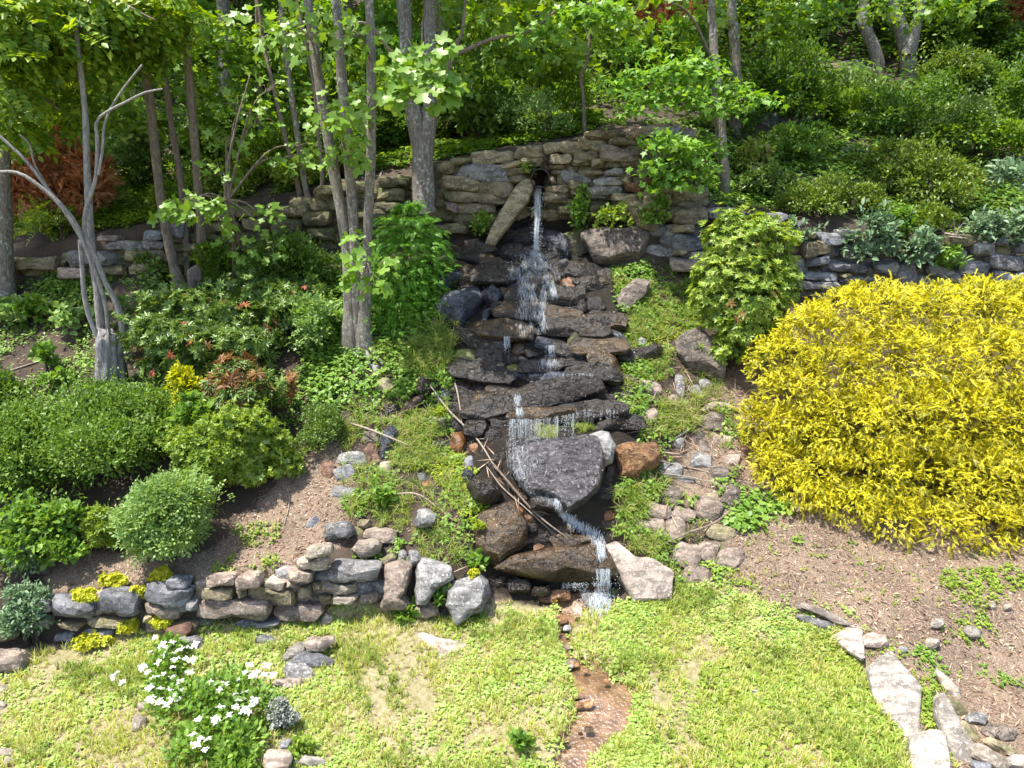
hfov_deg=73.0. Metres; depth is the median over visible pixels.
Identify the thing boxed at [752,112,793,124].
rock
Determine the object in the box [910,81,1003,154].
slope bush
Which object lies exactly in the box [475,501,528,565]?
slab
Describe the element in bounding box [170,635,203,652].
rock
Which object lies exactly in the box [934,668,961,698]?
slab
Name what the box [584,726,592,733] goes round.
pebble
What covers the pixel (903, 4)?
woodland tree
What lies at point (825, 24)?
understorey bush
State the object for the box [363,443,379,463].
rock
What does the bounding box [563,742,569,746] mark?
pebble
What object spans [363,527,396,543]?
slab
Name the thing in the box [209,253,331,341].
pieris shrub
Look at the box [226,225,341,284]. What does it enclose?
ivy patch
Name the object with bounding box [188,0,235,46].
understorey bush
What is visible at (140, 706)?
slab
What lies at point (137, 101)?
understorey bush
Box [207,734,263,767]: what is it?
broadleaf weed
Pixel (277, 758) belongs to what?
boulder
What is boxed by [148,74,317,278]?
tulip sapling
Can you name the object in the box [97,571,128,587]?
stonecrop clump
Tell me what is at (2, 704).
cobble
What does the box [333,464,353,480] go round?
rock
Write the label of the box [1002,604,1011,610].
pebble
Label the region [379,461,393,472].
rock
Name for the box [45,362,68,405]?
stick
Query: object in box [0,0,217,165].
locust tree
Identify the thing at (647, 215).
wall plant
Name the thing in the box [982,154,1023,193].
wall plant
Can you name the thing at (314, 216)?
stone wall
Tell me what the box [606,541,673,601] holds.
slab
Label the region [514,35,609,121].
slope bush
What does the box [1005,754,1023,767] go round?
slab
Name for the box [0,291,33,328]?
broadleaf weed
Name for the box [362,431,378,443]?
rock
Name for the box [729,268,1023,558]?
golden shrub
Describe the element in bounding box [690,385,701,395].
rock
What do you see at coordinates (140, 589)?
stonecrop clump
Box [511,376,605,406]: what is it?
slab
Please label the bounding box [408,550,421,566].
rock
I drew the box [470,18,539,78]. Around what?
slope bush
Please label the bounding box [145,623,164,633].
rock
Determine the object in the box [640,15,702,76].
understorey bush
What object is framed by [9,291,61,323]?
broadleaf weed
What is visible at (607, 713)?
stream
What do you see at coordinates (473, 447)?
rock
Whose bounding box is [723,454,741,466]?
rock
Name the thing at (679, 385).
rock
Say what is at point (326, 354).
weeds
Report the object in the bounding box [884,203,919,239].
wall plant
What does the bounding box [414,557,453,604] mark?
boulder
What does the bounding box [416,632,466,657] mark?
slab
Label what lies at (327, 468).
rock
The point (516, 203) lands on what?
leaning slab
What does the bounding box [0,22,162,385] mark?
bare tree
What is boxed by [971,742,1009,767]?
slab
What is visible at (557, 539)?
slab
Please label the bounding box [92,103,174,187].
shrub
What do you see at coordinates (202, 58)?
understorey bush
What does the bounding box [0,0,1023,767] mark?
ground
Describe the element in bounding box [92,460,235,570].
shrub
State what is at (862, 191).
slope bush
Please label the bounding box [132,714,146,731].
slab
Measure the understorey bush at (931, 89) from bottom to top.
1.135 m
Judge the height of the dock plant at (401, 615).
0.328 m
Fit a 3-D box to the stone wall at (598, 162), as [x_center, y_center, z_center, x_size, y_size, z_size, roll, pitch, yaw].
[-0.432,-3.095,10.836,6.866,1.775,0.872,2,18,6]
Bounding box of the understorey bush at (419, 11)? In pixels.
[411,0,484,43]
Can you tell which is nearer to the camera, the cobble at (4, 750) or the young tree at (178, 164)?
the cobble at (4, 750)
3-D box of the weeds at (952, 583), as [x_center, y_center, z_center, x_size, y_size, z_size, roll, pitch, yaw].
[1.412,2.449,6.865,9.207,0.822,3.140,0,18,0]
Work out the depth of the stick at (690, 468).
8.52 m
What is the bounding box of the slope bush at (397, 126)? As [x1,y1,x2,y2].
[352,82,409,148]
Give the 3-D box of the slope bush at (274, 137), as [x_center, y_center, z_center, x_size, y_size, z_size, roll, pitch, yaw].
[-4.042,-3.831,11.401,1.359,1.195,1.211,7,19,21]
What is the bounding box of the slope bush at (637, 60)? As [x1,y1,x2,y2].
[614,36,678,74]
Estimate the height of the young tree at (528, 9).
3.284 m
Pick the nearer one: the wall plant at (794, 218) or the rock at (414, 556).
the rock at (414, 556)
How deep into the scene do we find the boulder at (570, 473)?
7.77 m
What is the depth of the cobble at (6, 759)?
5.79 m
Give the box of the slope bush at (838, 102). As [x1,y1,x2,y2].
[776,76,869,121]
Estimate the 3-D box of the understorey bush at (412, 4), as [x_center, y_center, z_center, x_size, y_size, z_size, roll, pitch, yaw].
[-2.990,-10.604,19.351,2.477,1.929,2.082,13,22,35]
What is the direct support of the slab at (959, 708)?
on the ground at (594, 508)
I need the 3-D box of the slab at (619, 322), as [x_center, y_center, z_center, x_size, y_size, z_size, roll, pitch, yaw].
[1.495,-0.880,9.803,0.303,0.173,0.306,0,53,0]
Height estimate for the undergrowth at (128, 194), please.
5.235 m
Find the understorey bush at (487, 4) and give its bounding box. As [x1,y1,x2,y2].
[436,0,509,45]
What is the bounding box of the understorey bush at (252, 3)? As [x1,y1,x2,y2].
[217,0,329,80]
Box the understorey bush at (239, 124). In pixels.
[186,83,290,152]
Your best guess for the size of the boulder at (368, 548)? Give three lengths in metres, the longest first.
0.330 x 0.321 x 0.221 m
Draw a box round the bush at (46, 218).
[13,192,81,244]
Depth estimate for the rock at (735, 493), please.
8.28 m
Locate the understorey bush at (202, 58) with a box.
[151,1,215,79]
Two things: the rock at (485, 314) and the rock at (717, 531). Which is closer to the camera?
the rock at (717, 531)
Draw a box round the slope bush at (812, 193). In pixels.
[771,167,863,215]
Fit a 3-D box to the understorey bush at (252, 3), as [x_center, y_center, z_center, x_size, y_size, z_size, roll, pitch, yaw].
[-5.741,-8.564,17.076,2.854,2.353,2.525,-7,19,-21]
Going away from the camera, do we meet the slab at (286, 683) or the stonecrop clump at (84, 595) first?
the slab at (286, 683)
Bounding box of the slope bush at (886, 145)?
[845,134,925,172]
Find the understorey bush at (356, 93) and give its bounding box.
[348,61,439,133]
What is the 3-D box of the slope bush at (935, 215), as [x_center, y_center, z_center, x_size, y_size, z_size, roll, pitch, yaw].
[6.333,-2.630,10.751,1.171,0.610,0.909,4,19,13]
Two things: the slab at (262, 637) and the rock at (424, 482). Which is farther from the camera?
the rock at (424, 482)
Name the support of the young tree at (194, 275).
on the ground at (594, 508)
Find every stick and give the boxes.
[3,362,36,372]
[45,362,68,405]
[284,487,289,523]
[350,415,407,444]
[396,492,452,519]
[431,386,495,468]
[453,376,461,421]
[487,467,549,529]
[492,462,566,537]
[642,454,751,483]
[655,472,729,487]
[656,486,754,547]
[668,422,700,442]
[935,218,977,240]
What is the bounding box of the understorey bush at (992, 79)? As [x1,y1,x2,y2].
[916,41,1007,97]
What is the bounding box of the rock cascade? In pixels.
[416,219,646,602]
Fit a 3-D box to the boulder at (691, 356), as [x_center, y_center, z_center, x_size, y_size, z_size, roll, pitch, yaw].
[2.616,-0.397,9.607,0.707,0.751,0.500,0,-17,0]
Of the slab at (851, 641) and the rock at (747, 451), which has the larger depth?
the rock at (747, 451)
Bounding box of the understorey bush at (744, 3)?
[704,0,810,50]
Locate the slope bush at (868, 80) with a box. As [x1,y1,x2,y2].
[823,58,916,110]
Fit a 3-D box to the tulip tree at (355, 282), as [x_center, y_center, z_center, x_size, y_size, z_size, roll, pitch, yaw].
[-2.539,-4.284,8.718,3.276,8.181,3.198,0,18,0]
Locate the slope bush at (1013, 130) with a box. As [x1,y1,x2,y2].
[981,105,1023,161]
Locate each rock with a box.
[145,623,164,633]
[165,621,194,638]
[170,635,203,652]
[279,738,293,748]
[283,661,312,681]
[303,635,334,652]
[306,516,318,527]
[320,612,333,626]
[321,460,334,478]
[331,485,357,497]
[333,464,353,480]
[336,451,366,464]
[354,526,363,535]
[357,519,371,529]
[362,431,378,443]
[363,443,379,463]
[371,364,379,371]
[375,377,394,395]
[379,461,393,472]
[380,553,396,565]
[381,402,398,416]
[396,472,405,483]
[398,549,407,560]
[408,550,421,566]
[414,601,438,618]
[417,473,426,480]
[421,481,432,486]
[426,417,445,428]
[430,439,450,450]
[433,488,444,495]
[445,418,463,432]
[450,432,466,454]
[463,456,473,467]
[466,426,490,442]
[468,443,477,451]
[481,308,490,320]
[551,589,570,601]
[579,589,610,609]
[633,518,664,533]
[638,337,646,345]
[640,380,662,394]
[641,408,657,421]
[646,502,671,518]
[661,462,682,476]
[663,485,682,505]
[664,515,686,540]
[669,394,680,403]
[672,506,695,522]
[672,540,701,567]
[674,374,684,396]
[674,437,684,447]
[677,476,695,482]
[683,565,708,583]
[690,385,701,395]
[690,452,712,467]
[691,437,700,444]
[694,428,704,436]
[695,494,723,520]
[698,437,710,452]
[699,378,710,387]
[699,541,720,561]
[700,411,724,431]
[704,523,735,541]
[707,492,719,498]
[709,465,729,478]
[712,434,732,444]
[716,547,744,568]
[720,484,740,506]
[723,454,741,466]
[740,443,750,459]
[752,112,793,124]
[792,111,818,123]
[826,62,849,68]
[838,60,866,65]
[843,147,865,153]
[863,632,888,648]
[884,651,894,655]
[924,637,940,649]
[930,618,944,628]
[963,625,980,639]
[969,760,991,767]
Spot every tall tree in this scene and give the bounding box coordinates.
[0,94,16,297]
[306,0,328,126]
[727,0,740,134]
[857,0,884,72]
[887,0,924,78]
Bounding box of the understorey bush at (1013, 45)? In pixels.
[981,21,1023,63]
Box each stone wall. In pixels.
[14,198,337,278]
[282,124,709,241]
[628,206,1023,300]
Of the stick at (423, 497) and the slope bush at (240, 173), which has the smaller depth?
the stick at (423, 497)
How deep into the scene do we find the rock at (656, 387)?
9.15 m
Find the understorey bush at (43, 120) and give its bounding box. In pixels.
[16,97,93,156]
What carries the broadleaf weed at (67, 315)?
on the ground at (594, 508)
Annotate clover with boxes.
[0,560,926,767]
[694,628,908,767]
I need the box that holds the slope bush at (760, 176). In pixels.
[735,157,793,193]
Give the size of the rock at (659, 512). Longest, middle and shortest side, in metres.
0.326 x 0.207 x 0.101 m
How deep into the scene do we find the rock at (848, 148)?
12.92 m
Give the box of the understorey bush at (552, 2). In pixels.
[511,0,592,61]
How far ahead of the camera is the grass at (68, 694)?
6.44 m
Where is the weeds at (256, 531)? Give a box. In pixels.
[231,520,280,547]
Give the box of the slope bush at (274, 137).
[231,114,309,183]
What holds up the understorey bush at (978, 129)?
on the ground at (594, 508)
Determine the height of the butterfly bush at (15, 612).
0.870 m
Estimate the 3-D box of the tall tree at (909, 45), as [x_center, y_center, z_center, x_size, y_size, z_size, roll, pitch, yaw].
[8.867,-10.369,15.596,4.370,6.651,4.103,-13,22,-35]
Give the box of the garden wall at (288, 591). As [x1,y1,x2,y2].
[24,542,383,642]
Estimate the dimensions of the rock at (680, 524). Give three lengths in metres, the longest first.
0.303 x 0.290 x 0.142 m
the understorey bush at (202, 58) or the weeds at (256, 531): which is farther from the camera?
the understorey bush at (202, 58)
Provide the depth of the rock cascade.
9.41 m
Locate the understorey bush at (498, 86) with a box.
[403,38,525,138]
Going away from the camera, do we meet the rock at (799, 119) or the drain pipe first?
the drain pipe
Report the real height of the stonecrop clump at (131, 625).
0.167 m
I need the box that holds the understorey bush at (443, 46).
[436,42,473,58]
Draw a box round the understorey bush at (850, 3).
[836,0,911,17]
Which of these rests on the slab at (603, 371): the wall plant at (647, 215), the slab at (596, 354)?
the slab at (596, 354)
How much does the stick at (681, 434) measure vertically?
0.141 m
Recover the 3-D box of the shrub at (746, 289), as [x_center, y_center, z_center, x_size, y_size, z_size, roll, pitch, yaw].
[3.183,-1.308,9.239,1.637,2.153,1.172,0,18,0]
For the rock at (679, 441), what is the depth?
8.74 m
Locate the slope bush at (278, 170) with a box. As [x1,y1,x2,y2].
[260,138,329,186]
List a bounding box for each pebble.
[556,615,567,623]
[563,625,570,630]
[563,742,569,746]
[569,661,578,667]
[574,701,583,708]
[582,668,588,672]
[584,700,594,707]
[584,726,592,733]
[898,646,906,652]
[988,602,995,609]
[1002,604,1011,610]
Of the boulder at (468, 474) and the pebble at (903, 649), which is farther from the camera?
the boulder at (468, 474)
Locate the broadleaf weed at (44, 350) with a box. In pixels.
[27,339,60,371]
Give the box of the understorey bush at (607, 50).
[556,13,675,75]
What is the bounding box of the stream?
[557,582,639,767]
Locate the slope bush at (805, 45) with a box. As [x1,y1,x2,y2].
[749,22,835,80]
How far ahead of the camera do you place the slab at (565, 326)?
9.44 m
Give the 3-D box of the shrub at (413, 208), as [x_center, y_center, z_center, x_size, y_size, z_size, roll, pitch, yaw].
[-1.641,-1.769,10.124,2.201,1.794,2.186,0,18,0]
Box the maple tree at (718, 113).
[507,0,789,197]
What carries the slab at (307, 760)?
on the ground at (594, 508)
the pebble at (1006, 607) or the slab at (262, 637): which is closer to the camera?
the slab at (262, 637)
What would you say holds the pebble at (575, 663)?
on the stream
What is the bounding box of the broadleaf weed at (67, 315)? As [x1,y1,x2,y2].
[47,301,95,334]
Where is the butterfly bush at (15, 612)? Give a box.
[0,573,59,645]
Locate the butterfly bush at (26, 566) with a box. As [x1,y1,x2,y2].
[1,537,46,584]
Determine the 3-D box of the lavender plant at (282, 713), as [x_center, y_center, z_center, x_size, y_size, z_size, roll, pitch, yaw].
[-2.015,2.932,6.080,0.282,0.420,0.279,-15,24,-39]
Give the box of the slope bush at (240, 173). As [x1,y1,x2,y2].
[183,149,277,198]
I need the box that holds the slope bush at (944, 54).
[901,30,1006,98]
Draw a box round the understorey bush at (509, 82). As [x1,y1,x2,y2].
[420,43,526,131]
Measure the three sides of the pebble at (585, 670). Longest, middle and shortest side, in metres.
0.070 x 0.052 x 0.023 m
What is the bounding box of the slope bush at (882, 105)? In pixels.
[846,73,944,139]
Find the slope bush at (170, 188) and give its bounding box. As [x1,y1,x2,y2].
[141,172,214,212]
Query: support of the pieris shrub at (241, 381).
on the ground at (594, 508)
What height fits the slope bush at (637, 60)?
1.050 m
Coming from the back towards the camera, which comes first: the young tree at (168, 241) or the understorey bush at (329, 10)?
the understorey bush at (329, 10)
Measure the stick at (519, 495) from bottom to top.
0.588 m
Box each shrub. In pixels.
[0,354,194,502]
[0,360,44,410]
[0,382,85,502]
[0,482,94,576]
[78,500,125,553]
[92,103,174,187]
[92,270,293,383]
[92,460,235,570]
[101,382,178,448]
[110,630,280,767]
[154,389,310,488]
[163,359,203,422]
[199,349,299,420]
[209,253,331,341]
[278,289,342,352]
[292,397,347,452]
[331,199,461,337]
[685,202,804,365]
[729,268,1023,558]
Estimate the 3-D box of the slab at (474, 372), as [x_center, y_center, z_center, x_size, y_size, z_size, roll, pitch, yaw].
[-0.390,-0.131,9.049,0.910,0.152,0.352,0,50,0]
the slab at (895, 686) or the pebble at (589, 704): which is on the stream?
the pebble at (589, 704)
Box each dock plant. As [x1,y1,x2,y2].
[361,478,399,510]
[393,595,421,630]
[423,364,455,396]
[432,582,451,606]
[464,547,489,570]
[506,725,536,761]
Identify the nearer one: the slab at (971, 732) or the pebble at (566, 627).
the slab at (971, 732)
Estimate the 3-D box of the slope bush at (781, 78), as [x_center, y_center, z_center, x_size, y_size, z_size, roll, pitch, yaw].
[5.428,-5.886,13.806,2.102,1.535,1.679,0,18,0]
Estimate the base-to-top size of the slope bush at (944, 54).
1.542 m
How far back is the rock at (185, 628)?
7.09 m
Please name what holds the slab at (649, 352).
on the ground at (594, 508)
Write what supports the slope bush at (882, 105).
on the ground at (594, 508)
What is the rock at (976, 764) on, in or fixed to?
on the ground at (594, 508)
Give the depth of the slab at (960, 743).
6.01 m
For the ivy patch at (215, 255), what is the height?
0.832 m
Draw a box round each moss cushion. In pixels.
[432,404,446,416]
[467,568,479,578]
[472,518,486,529]
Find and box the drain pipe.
[530,168,549,187]
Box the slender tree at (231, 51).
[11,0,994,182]
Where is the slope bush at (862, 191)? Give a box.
[832,174,895,212]
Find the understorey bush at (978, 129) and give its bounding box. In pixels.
[917,109,1010,154]
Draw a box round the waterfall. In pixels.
[482,186,630,617]
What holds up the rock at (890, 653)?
on the ground at (594, 508)
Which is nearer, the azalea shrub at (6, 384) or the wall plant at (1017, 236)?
the azalea shrub at (6, 384)
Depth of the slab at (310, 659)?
6.83 m
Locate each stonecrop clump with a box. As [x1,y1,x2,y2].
[70,586,99,602]
[71,629,115,652]
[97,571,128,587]
[115,617,139,634]
[128,584,146,598]
[146,564,173,581]
[146,615,173,630]
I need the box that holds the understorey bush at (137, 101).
[86,82,159,144]
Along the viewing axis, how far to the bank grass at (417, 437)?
8.58 m
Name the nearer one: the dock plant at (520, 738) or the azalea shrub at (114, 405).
the dock plant at (520, 738)
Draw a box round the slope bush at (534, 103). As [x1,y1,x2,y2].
[494,82,576,138]
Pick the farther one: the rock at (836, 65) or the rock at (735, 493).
the rock at (836, 65)
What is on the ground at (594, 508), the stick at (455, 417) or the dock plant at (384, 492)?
the dock plant at (384, 492)
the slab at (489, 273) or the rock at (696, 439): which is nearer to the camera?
the rock at (696, 439)
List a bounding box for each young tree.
[138,3,186,288]
[161,14,190,282]
[180,1,206,288]
[256,0,302,196]
[278,1,310,196]
[296,0,323,184]
[449,0,731,133]
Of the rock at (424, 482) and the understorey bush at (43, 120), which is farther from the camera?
the understorey bush at (43, 120)
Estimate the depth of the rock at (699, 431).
8.89 m
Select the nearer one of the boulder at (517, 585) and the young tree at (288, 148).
the boulder at (517, 585)
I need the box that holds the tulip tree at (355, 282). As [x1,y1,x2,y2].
[222,0,401,370]
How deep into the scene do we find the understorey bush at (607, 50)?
14.81 m
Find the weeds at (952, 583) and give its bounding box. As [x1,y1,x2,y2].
[210,522,1023,765]
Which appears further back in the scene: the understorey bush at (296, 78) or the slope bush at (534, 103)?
the understorey bush at (296, 78)
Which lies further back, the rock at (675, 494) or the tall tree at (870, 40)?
the tall tree at (870, 40)
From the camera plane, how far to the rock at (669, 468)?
8.46 m
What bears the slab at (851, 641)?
on the ground at (594, 508)
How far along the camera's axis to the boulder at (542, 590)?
7.48 m
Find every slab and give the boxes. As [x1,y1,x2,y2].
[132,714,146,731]
[137,702,151,711]
[254,634,275,643]
[272,678,302,688]
[283,642,305,662]
[288,650,334,667]
[292,755,325,766]
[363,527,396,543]
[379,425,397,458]
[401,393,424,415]
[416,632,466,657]
[447,361,516,385]
[458,396,519,419]
[469,260,521,285]
[472,318,533,341]
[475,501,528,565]
[485,179,534,244]
[493,301,585,322]
[494,541,620,582]
[504,283,585,305]
[506,406,577,422]
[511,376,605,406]
[517,358,586,374]
[540,315,612,338]
[545,400,630,423]
[548,533,594,545]
[563,361,623,382]
[567,332,578,343]
[570,337,630,355]
[585,347,623,385]
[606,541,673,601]
[609,313,627,330]
[617,278,650,310]
[617,345,664,362]
[795,615,833,629]
[796,601,855,625]
[833,624,864,659]
[865,655,921,736]
[907,729,950,767]
[932,693,974,761]
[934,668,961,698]
[949,698,967,715]
[960,720,979,741]
[965,712,987,725]
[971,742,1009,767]
[981,724,1016,741]
[982,737,1017,755]
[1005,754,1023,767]
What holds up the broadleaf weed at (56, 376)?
on the ground at (594, 508)
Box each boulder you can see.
[0,630,21,641]
[0,648,31,672]
[263,749,292,767]
[323,521,355,540]
[352,538,381,557]
[380,559,412,611]
[413,508,435,527]
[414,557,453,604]
[434,290,480,324]
[445,573,490,625]
[459,238,498,256]
[461,468,474,483]
[462,419,488,437]
[467,475,500,504]
[481,284,502,305]
[507,576,531,593]
[508,434,604,512]
[529,496,559,512]
[529,584,550,597]
[563,227,593,255]
[580,226,649,264]
[589,431,615,466]
[615,442,661,480]
[674,326,725,380]
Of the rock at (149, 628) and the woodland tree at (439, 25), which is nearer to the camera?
the rock at (149, 628)
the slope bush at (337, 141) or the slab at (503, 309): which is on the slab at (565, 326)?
the slab at (503, 309)
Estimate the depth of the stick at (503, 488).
7.83 m
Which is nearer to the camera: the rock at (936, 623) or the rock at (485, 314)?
the rock at (936, 623)
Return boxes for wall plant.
[468,206,494,235]
[515,149,537,180]
[562,182,592,230]
[590,200,633,229]
[638,194,672,226]
[783,214,827,242]
[839,197,904,265]
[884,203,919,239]
[899,219,944,267]
[928,242,973,271]
[958,204,1023,242]
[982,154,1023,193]
[991,205,1023,248]
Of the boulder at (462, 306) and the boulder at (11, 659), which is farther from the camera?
the boulder at (462, 306)
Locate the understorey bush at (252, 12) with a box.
[233,0,327,99]
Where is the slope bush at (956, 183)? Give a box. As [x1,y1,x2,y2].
[863,122,1003,208]
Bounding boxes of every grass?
[0,518,1023,767]
[332,221,749,579]
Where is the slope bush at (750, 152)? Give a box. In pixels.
[732,135,778,169]
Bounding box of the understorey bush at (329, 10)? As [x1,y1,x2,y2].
[285,0,343,26]
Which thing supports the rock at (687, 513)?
on the ground at (594, 508)
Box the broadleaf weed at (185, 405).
[164,389,217,427]
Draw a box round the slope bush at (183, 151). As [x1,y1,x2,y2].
[164,103,239,168]
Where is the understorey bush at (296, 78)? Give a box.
[273,37,350,91]
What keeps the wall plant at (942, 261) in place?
attached to the stone wall at (823, 263)
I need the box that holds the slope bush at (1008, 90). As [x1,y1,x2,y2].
[982,52,1023,121]
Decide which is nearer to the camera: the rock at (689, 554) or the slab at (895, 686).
the slab at (895, 686)
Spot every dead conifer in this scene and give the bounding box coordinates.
[12,121,125,228]
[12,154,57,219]
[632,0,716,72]
[935,0,1023,50]
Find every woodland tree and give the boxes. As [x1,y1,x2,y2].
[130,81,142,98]
[216,0,233,95]
[343,0,353,29]
[437,1,447,44]
[890,0,907,37]
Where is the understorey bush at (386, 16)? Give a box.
[326,0,421,47]
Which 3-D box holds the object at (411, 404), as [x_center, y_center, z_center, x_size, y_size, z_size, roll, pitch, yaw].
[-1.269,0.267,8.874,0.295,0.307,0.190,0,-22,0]
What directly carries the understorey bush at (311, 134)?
on the ground at (594, 508)
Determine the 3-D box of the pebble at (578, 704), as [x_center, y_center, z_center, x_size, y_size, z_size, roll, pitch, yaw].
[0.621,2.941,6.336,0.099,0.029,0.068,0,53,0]
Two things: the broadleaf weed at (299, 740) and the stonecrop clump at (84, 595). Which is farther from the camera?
the stonecrop clump at (84, 595)
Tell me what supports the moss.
on the ground at (594, 508)
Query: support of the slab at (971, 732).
on the ground at (594, 508)
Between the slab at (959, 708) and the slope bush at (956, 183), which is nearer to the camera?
the slab at (959, 708)
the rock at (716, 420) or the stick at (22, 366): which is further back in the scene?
the stick at (22, 366)
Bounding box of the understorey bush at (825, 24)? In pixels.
[772,0,848,41]
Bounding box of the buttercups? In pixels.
[1,599,907,767]
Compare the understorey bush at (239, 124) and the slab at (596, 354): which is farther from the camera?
the understorey bush at (239, 124)
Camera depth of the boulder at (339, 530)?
7.58 m
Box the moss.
[427,301,703,527]
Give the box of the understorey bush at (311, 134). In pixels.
[303,105,382,148]
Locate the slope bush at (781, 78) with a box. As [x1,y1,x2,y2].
[741,48,838,124]
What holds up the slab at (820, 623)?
on the ground at (594, 508)
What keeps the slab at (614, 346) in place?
on the rock cascade
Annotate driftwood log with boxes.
[701,402,739,412]
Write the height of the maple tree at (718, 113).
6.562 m
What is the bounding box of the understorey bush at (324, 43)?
[321,31,361,59]
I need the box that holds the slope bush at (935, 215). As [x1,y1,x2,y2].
[882,195,964,230]
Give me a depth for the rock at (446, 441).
8.42 m
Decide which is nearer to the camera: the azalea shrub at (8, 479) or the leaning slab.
the azalea shrub at (8, 479)
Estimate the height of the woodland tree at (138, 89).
8.175 m
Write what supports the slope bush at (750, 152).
on the ground at (594, 508)
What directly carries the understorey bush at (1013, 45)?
on the ground at (594, 508)
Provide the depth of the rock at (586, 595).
7.52 m
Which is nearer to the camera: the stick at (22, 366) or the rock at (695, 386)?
the rock at (695, 386)
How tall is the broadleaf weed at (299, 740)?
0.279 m
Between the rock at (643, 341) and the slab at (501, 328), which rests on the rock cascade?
the slab at (501, 328)
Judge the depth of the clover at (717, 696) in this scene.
6.34 m
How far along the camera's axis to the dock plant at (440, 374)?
8.95 m
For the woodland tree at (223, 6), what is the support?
on the ground at (594, 508)
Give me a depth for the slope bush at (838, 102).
13.66 m
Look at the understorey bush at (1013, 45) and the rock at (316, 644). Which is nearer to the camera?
the rock at (316, 644)
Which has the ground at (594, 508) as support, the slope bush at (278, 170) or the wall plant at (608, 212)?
the slope bush at (278, 170)
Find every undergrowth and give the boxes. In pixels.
[13,22,1023,236]
[89,0,1023,223]
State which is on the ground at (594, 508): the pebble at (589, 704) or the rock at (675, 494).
the rock at (675, 494)
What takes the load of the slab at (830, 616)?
on the ground at (594, 508)
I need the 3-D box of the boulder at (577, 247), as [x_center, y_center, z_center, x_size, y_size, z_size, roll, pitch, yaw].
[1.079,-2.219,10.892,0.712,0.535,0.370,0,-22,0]
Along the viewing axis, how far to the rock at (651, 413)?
8.82 m
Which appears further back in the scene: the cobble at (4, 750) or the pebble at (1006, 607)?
the pebble at (1006, 607)
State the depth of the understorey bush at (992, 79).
14.66 m
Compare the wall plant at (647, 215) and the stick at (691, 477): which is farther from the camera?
the wall plant at (647, 215)
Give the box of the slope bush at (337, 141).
[313,125,380,175]
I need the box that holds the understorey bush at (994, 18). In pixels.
[884,0,1023,54]
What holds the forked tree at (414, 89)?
on the ground at (594, 508)
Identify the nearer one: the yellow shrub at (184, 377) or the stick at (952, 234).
the yellow shrub at (184, 377)
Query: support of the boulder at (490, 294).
on the ground at (594, 508)
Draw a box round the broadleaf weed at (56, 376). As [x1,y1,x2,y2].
[30,365,79,390]
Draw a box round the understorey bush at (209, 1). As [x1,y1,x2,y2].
[199,0,245,6]
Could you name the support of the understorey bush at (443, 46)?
on the ground at (594, 508)
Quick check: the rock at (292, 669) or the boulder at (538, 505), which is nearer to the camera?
the rock at (292, 669)
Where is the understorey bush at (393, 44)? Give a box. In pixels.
[325,27,419,89]
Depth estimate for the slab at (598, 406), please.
8.55 m
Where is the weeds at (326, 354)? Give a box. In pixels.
[0,222,1023,708]
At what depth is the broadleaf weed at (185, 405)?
8.11 m
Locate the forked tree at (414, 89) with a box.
[344,0,554,213]
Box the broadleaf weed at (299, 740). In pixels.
[286,730,318,764]
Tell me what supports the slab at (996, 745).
on the ground at (594, 508)
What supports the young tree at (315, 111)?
on the ground at (594, 508)
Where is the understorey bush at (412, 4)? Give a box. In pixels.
[363,0,422,25]
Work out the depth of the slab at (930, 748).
5.84 m
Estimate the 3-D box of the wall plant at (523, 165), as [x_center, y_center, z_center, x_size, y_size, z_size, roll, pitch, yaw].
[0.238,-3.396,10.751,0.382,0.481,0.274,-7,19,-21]
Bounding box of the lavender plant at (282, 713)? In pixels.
[263,695,301,730]
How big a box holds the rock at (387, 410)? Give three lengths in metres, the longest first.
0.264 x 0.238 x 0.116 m
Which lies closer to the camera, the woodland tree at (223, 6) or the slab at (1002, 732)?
the slab at (1002, 732)
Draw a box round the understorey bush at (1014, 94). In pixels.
[999,72,1023,106]
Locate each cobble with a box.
[0,684,8,692]
[0,701,5,709]
[0,746,13,756]
[2,757,15,765]
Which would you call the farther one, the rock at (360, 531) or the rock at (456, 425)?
the rock at (456, 425)
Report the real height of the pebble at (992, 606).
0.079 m
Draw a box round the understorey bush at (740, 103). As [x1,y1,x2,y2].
[670,73,766,124]
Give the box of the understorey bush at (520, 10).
[488,0,563,18]
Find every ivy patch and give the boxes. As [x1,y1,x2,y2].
[130,249,169,282]
[188,235,247,283]
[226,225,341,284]
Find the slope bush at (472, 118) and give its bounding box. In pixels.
[445,80,526,138]
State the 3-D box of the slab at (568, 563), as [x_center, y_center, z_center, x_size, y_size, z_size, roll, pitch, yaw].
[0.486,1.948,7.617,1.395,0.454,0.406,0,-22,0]
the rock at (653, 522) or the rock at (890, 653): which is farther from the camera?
the rock at (653, 522)
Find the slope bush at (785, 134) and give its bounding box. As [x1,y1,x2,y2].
[757,116,831,157]
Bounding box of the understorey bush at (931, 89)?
[908,67,970,113]
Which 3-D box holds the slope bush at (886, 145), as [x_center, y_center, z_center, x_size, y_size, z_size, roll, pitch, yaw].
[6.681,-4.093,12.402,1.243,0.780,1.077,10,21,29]
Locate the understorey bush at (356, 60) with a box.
[299,44,389,111]
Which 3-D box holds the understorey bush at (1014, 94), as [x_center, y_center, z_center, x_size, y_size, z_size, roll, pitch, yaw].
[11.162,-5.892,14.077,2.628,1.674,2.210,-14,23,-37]
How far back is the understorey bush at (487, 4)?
16.28 m
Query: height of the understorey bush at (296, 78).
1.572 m

